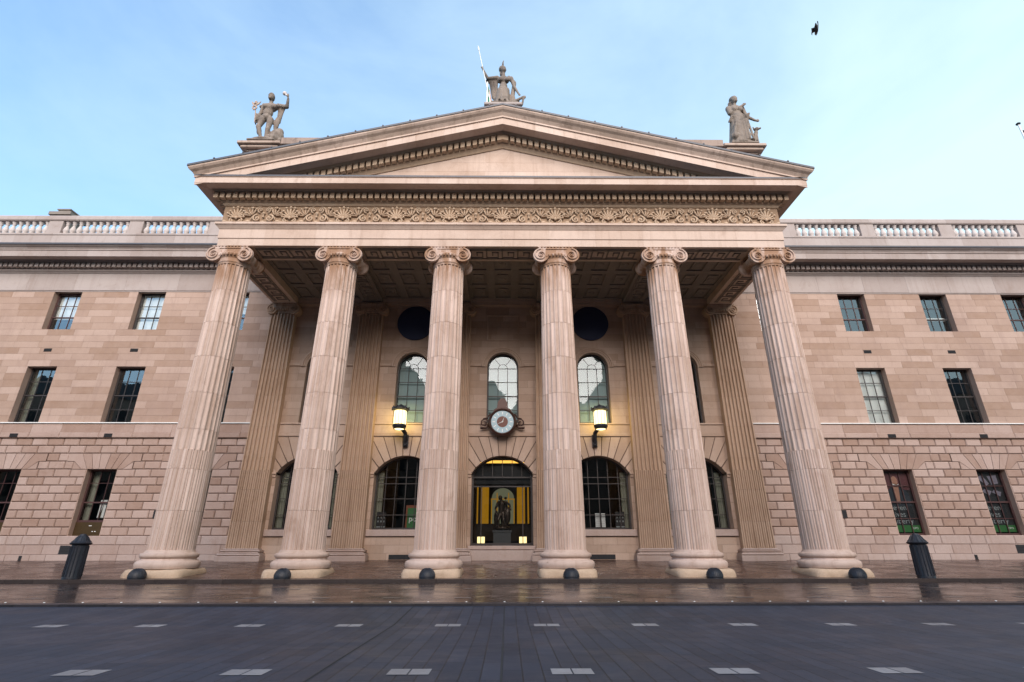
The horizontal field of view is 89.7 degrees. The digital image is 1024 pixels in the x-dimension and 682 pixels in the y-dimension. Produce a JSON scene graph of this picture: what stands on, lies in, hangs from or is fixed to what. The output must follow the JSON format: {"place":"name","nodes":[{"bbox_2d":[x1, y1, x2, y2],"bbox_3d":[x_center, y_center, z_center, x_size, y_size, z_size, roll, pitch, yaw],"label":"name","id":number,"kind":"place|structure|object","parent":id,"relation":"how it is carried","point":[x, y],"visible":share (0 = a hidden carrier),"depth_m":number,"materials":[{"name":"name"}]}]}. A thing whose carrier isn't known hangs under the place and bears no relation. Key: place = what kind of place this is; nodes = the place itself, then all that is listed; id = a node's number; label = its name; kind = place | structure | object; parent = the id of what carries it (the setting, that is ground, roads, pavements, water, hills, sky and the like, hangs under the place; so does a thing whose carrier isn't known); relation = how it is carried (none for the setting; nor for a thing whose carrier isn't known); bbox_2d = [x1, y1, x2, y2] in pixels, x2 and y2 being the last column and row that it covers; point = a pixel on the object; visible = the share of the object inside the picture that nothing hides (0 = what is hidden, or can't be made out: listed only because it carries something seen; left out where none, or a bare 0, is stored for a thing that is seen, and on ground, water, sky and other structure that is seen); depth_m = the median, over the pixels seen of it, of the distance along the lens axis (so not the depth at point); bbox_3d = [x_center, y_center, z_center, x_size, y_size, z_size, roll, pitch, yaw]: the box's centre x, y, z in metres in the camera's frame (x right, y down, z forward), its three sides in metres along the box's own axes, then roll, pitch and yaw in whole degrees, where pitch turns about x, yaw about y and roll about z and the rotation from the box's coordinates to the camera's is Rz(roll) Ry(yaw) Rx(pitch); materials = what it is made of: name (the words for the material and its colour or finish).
{"place":"outdoors","nodes":[
{"label":"outdoors","id":0,"kind":"place"},
{"bbox_2d":[0,605,1023,681],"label":"road","id":1,"kind":"structure","parent":0,"point":[978,643],"depth_m":6.77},
{"bbox_2d":[304,606,504,681],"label":"road joint","id":2,"kind":"object","parent":1,"relation":"on","point":[403,616],"visible":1,"depth_m":6.22,"materials":[{"name":"black asphalt"}]},
{"bbox_2d":[35,623,1023,675],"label":"road markers","id":3,"kind":"object","parent":1,"relation":"on","point":[427,671],"visible":1,"depth_m":5.21,"materials":[{"name":"paint"}]},
{"bbox_2d":[0,582,1023,602],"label":"wet lane","id":4,"kind":"structure","parent":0,"point":[488,592],"depth_m":12.99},
{"bbox_2d":[4,600,995,602],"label":"kerb studs","id":5,"kind":"object","parent":4,"relation":"on","point":[428,601],"visible":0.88,"depth_m":10.79,"materials":[{"name":"white paint"}]},
{"bbox_2d":[0,567,1023,598],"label":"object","id":6,"kind":"object","parent":4,"relation":"on","point":[522,588],"visible":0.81,"depth_m":11.79,"materials":[{"name":"stone"}]},
{"bbox_2d":[0,560,1023,578],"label":"brick pavement","id":7,"kind":"structure","parent":0,"point":[393,569],"depth_m":19.39,"materials":[{"name":"stone"}]},
{"bbox_2d":[61,534,92,579],"bbox_3d":[-14.189,7.025,16.800,0.608,1.372,0.608,0,-22,0],"label":"bollard","id":8,"kind":"object","parent":7,"relation":"on","point":[74,566],"visible":1,"depth_m":16.64,"materials":[{"name":"black metal"}]},
{"bbox_2d":[127,568,146,579],"bbox_3d":[-12.099,7.528,16.620,0.533,0.340,0.534,0,-22,0],"label":"dome bollard","id":9,"kind":"object","parent":7,"relation":"on","point":[137,573],"visible":1,"depth_m":16.47,"materials":[{"name":"black metal"}]},
{"bbox_2d":[273,568,290,578],"bbox_3d":[-7.424,7.539,16.657,0.533,0.340,0.534,0,-22,0],"label":"dome bollard","id":10,"kind":"object","parent":7,"relation":"on","point":[282,573],"visible":1,"depth_m":16.50,"materials":[{"name":"black metal"}]},
{"bbox_2d":[419,568,434,578],"bbox_3d":[-2.749,7.550,16.695,0.533,0.340,0.534,0,-22,0],"label":"dome bollard","id":11,"kind":"object","parent":7,"relation":"on","point":[426,573],"visible":1,"depth_m":16.52,"materials":[{"name":"black metal"}]},
{"bbox_2d":[0,102,1023,577],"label":"civic building","id":12,"kind":"structure","parent":7,"relation":"on","point":[268,348],"depth_m":24.39,"materials":[{"name":"stone"}]},
{"bbox_2d":[0,470,20,521],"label":"sash window","id":13,"kind":"structure","parent":12,"relation":"in","point":[7,471],"depth_m":24.54,"materials":[{"name":"black glass"}]},
{"bbox_2d":[14,368,56,421],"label":"sash window","id":14,"kind":"structure","parent":12,"relation":"in","point":[28,404],"depth_m":26.23,"materials":[{"name":"black glass"}]},
{"bbox_2d":[47,294,81,328],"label":"sash window","id":15,"kind":"structure","parent":12,"relation":"in","point":[68,306],"depth_m":28.04,"materials":[{"name":"white glass"}]},
{"bbox_2d":[76,470,116,521],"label":"sash window","id":16,"kind":"structure","parent":12,"relation":"in","point":[90,502],"depth_m":24.49,"materials":[{"name":"black wood"}]},
{"bbox_2d":[97,500,107,517],"bbox_3d":[-19.221,7.910,24.246,0.480,0.800,0.020,0,-22,0],"label":"window notice","id":17,"kind":"object","parent":12,"relation":"attached to","point":[103,508],"depth_m":24.23,"materials":[{"name":"white paper"}]},
{"bbox_2d":[105,368,144,421],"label":"sash window","id":18,"kind":"structure","parent":12,"relation":"in","point":[121,370],"depth_m":26.21,"materials":[{"name":"black wood"}]},
{"bbox_2d":[132,294,165,329],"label":"sash window","id":19,"kind":"structure","parent":12,"relation":"in","point":[150,312],"depth_m":28.01,"materials":[{"name":"white glass"}]},
{"bbox_2d":[242,294,248,318],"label":"sash window","id":20,"kind":"structure","parent":12,"relation":"in","point":[247,295],"depth_m":28.28,"materials":[{"name":"white glass"}]},
{"bbox_2d":[246,91,288,140],"bbox_3d":[-11.765,-10.931,25.334,2.281,3.294,0.825,0,-22,0],"label":"rooftop statue","id":21,"kind":"object","parent":12,"relation":"on","point":[268,110],"visible":0.82,"depth_m":25.24,"materials":[{"name":"stone"}]},
{"bbox_2d":[272,462,337,529],"bbox_3d":[-9.752,7.285,24.719,2.900,3.353,0.284,0,-22,0],"label":"arched shop window","id":22,"kind":"structure","parent":12,"relation":"in","point":[284,477],"depth_m":24.63,"materials":[{"name":"black glass"}]},
{"bbox_2d":[301,366,309,418],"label":"arched window","id":23,"kind":"structure","parent":12,"relation":"in","point":[309,366],"depth_m":26.37,"materials":[{"name":"black glass"}]},
{"bbox_2d":[376,512,385,527],"bbox_3d":[-6.192,8.472,24.324,0.440,0.750,0.016,0,-22,0],"label":"window notice","id":24,"kind":"object","parent":12,"relation":"attached to","point":[380,517],"depth_m":24.32,"materials":[{"name":"grey paper"}]},
{"bbox_2d":[371,457,419,529],"bbox_3d":[-5.113,7.296,24.756,2.900,3.353,0.284,0,-22,0],"label":"arched shop window","id":25,"kind":"structure","parent":12,"relation":"in","point":[379,486],"depth_m":24.73,"materials":[{"name":"black glass"}]},
{"bbox_2d":[392,404,409,446],"bbox_3d":[-5.386,4.042,24.790,0.860,1.950,1.219,0,-22,0],"label":"wall lantern","id":26,"kind":"object","parent":12,"relation":"attached to","point":[400,416],"depth_m":24.56,"materials":[{"name":"white glass"}]},
{"bbox_2d":[405,505,416,527],"bbox_3d":[-4.592,8.335,24.388,0.900,1.050,0.024,0,-22,0],"label":"window poster","id":27,"kind":"object","parent":12,"relation":"attached to","point":[410,514],"depth_m":24.39,"materials":[{"name":"green paper"}]},
{"bbox_2d":[395,354,426,422],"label":"arched window","id":28,"kind":"structure","parent":12,"relation":"in","point":[411,385],"depth_m":26.60,"materials":[{"name":"clear glass"}]},
{"bbox_2d":[477,536,484,545],"bbox_3d":[-1.463,9.428,24.250,0.380,0.430,0.210,0,-22,0],"label":"box lamp","id":29,"kind":"object","parent":12,"relation":"in","point":[482,539],"visible":0.82,"depth_m":24.19,"materials":[{"name":"yellow glass"}]},
{"bbox_2d":[486,80,490,101],"bbox_3d":[-1.424,-11.739,32.250,0.690,12.400,0.260,0,-22,0],"label":"flagpole","id":30,"kind":"object","parent":12,"relation":"on","point":[488,99],"visible":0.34,"depth_m":34.02,"materials":[{"name":"white paint"}]},
{"bbox_2d":[470,457,532,544],"bbox_3d":[-0.472,7.584,24.584,2.900,4.023,0.100,0,-22,0],"label":"arched shop window","id":31,"kind":"structure","parent":12,"relation":"in","point":[502,458],"depth_m":24.61,"materials":[{"name":"black glass"}]},
{"bbox_2d":[478,46,525,105],"bbox_3d":[-0.543,-13.325,25.974,2.447,4.071,0.851,0,-22,0],"label":"rooftop statue","id":32,"kind":"object","parent":12,"relation":"on","point":[501,93],"visible":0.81,"depth_m":25.66,"materials":[{"name":"stone"}]},
{"bbox_2d":[492,495,511,545],"bbox_3d":[-0.481,8.855,25.404,0.940,2.343,0.800,0,-22,0],"label":"bronze statue","id":33,"kind":"object","parent":12,"relation":"on","point":[502,532],"visible":1,"depth_m":25.17,"materials":[{"name":"metal"}]},
{"bbox_2d":[480,398,524,436],"bbox_3d":[-0.469,3.775,25.295,2.167,1.870,0.540,0,-22,0],"label":"wall clock","id":34,"kind":"object","parent":12,"relation":"attached to","point":[502,421],"depth_m":25.06,"materials":[{"name":"brown metal"}]},
{"bbox_2d":[487,354,518,422],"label":"arched window","id":35,"kind":"structure","parent":12,"relation":"in","point":[502,374],"depth_m":26.71,"materials":[{"name":"clear glass"}]},
{"bbox_2d":[519,536,526,545],"bbox_3d":[0.517,9.432,24.265,0.380,0.430,0.210,0,-22,0],"label":"box lamp","id":36,"kind":"object","parent":12,"relation":"in","point":[523,539],"visible":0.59,"depth_m":24.20,"materials":[{"name":"yellow glass"}]},
{"bbox_2d":[577,354,610,422],"bbox_3d":[4.164,2.484,26.556,1.600,3.730,0.220,0,-22,0],"label":"arched window","id":37,"kind":"structure","parent":12,"relation":"in","point":[592,381],"depth_m":26.68,"materials":[{"name":"clear glass"}]},
{"bbox_2d":[591,404,608,447],"bbox_3d":[4.254,4.064,24.867,0.860,1.950,1.219,0,-22,0],"label":"wall lantern","id":38,"kind":"object","parent":12,"relation":"attached to","point":[600,416],"depth_m":24.64,"materials":[{"name":"white glass"}]},
{"bbox_2d":[595,513,605,526],"bbox_3d":[4.193,8.500,24.406,0.470,0.620,0.014,0,-22,0],"label":"window notice","id":39,"kind":"object","parent":12,"relation":"attached to","point":[597,518],"depth_m":24.41,"materials":[{"name":"white paper"}]},
{"bbox_2d":[581,457,631,528],"bbox_3d":[4.167,7.317,24.830,2.900,3.353,0.284,0,-22,0],"label":"arched shop window","id":40,"kind":"structure","parent":12,"relation":"in","point":[625,500],"depth_m":24.80,"materials":[{"name":"black wood"}]},
{"bbox_2d":[615,512,624,527],"bbox_3d":[5.128,8.498,24.415,0.440,0.750,0.016,0,-22,0],"label":"window notice","id":41,"kind":"object","parent":12,"relation":"attached to","point":[617,520],"depth_m":24.41,"materials":[{"name":"grey paper"}]},
{"bbox_2d":[690,359,702,422],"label":"arched window","id":42,"kind":"structure","parent":12,"relation":"in","point":[692,363],"depth_m":26.45,"materials":[{"name":"black glass"}]},
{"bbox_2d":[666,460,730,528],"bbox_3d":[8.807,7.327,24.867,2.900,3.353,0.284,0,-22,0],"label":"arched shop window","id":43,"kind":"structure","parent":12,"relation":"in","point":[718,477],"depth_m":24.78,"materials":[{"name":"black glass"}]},
{"bbox_2d":[725,96,760,142],"bbox_3d":[11.371,-10.899,25.515,1.710,3.241,0.805,0,-22,0],"label":"rooftop statue","id":44,"kind":"object","parent":12,"relation":"on","point":[740,125],"visible":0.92,"depth_m":25.10,"materials":[{"name":"stone"}]},
{"bbox_2d":[837,296,869,330],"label":"sash window","id":45,"kind":"structure","parent":12,"relation":"in","point":[864,319],"depth_m":28.24,"materials":[{"name":"black wood"}]},
{"bbox_2d":[856,370,894,422],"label":"sash window","id":46,"kind":"structure","parent":12,"relation":"in","point":[871,385],"depth_m":26.58,"materials":[{"name":"clear glass"}]},
{"bbox_2d":[884,473,921,531],"bbox_3d":[18.588,7.694,24.630,1.280,2.720,0.030,0,-22,0],"label":"window poster","id":47,"kind":"object","parent":12,"relation":"attached to","point":[908,497],"depth_m":24.60,"materials":[{"name":"paper"}]},
{"bbox_2d":[883,470,925,534],"bbox_3d":[18.589,7.702,24.589,1.420,2.976,0.120,0,-22,0],"label":"sash window","id":48,"kind":"structure","parent":12,"relation":"in","point":[906,471],"depth_m":24.54,"materials":[{"name":"black wood"}]},
{"bbox_2d":[919,296,952,330],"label":"sash window","id":49,"kind":"structure","parent":12,"relation":"in","point":[946,318],"depth_m":28.28,"materials":[{"name":"black wood"}]},
{"bbox_2d":[943,370,983,422],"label":"sash window","id":50,"kind":"structure","parent":12,"relation":"in","point":[972,396],"depth_m":26.53,"materials":[{"name":"black wood"}]},
{"bbox_2d":[977,473,1016,531],"bbox_3d":[23.108,7.706,24.671,1.280,2.720,0.018,0,-22,0],"label":"window poster","id":51,"kind":"object","parent":12,"relation":"attached to","point":[1001,497],"depth_m":24.64,"materials":[{"name":"paper"}]},
{"bbox_2d":[976,470,1021,534],"bbox_3d":[23.108,7.712,24.625,1.420,2.976,0.120,0,-22,0],"label":"sash window","id":52,"kind":"structure","parent":12,"relation":"in","point":[998,471],"depth_m":24.57,"materials":[{"name":"black wood"}]},
{"bbox_2d":[1001,296,1023,331],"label":"sash window","id":53,"kind":"structure","parent":12,"relation":"in","point":[1002,297],"depth_m":28.49,"materials":[{"name":"black wood"}]},
{"bbox_2d":[563,568,579,578],"bbox_3d":[1.925,7.560,16.732,0.533,0.340,0.534,0,-22,0],"label":"dome bollard","id":54,"kind":"object","parent":7,"relation":"on","point":[570,573],"visible":1,"depth_m":16.55,"materials":[{"name":"black metal"}]},
{"bbox_2d":[706,568,723,578],"bbox_3d":[6.600,7.571,16.770,0.533,0.340,0.534,0,-22,0],"label":"dome bollard","id":55,"kind":"object","parent":7,"relation":"on","point":[714,573],"visible":1,"depth_m":16.60,"materials":[{"name":"black metal"}]},
{"bbox_2d":[848,567,867,578],"bbox_3d":[11.275,7.581,16.807,0.533,0.340,0.534,0,-22,0],"label":"dome bollard","id":56,"kind":"object","parent":7,"relation":"on","point":[856,572],"visible":0.99,"depth_m":16.65,"materials":[{"name":"black metal"}]},
{"bbox_2d":[906,533,935,577],"bbox_3d":[13.520,7.088,17.022,0.608,1.372,0.608,0,-22,0],"label":"bollard","id":57,"kind":"object","parent":7,"relation":"on","point":[921,557],"visible":1,"depth_m":16.86,"materials":[{"name":"black metal"}]},
{"bbox_2d":[0,0,1023,236],"label":"sky","id":58,"kind":"structure","parent":0,"point":[899,109],"materials":[{"name":"blue"}]},
{"bbox_2d":[811,21,818,34],"bbox_3d":[9.824,-10.107,16.671,0.460,0.457,0.281,14,-25,-31],"label":"flying bird","id":59,"kind":"object","parent":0,"point":[815,29],"visible":1,"depth_m":16.62},
{"bbox_2d":[1015,122,1023,137],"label":"flying bird","id":60,"kind":"object","parent":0,"point":[1020,129],"visible":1,"depth_m":33.32,"materials":[{"name":"white paint"}]},
{"label":"ground","id":61,"kind":"structure","parent":0,"visible":0},
{"bbox_2d":[0,601,1023,606],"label":"kerb","id":62,"kind":"structure","parent":61,"relation":"on","point":[314,604],"depth_m":10.43,"materials":[{"name":"stone"}]},
{"bbox_2d":[0,578,1023,582],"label":"portico kerb","id":63,"kind":"structure","parent":61,"relation":"on","point":[508,580],"depth_m":16.34,"materials":[{"name":"stone"}]}
]}

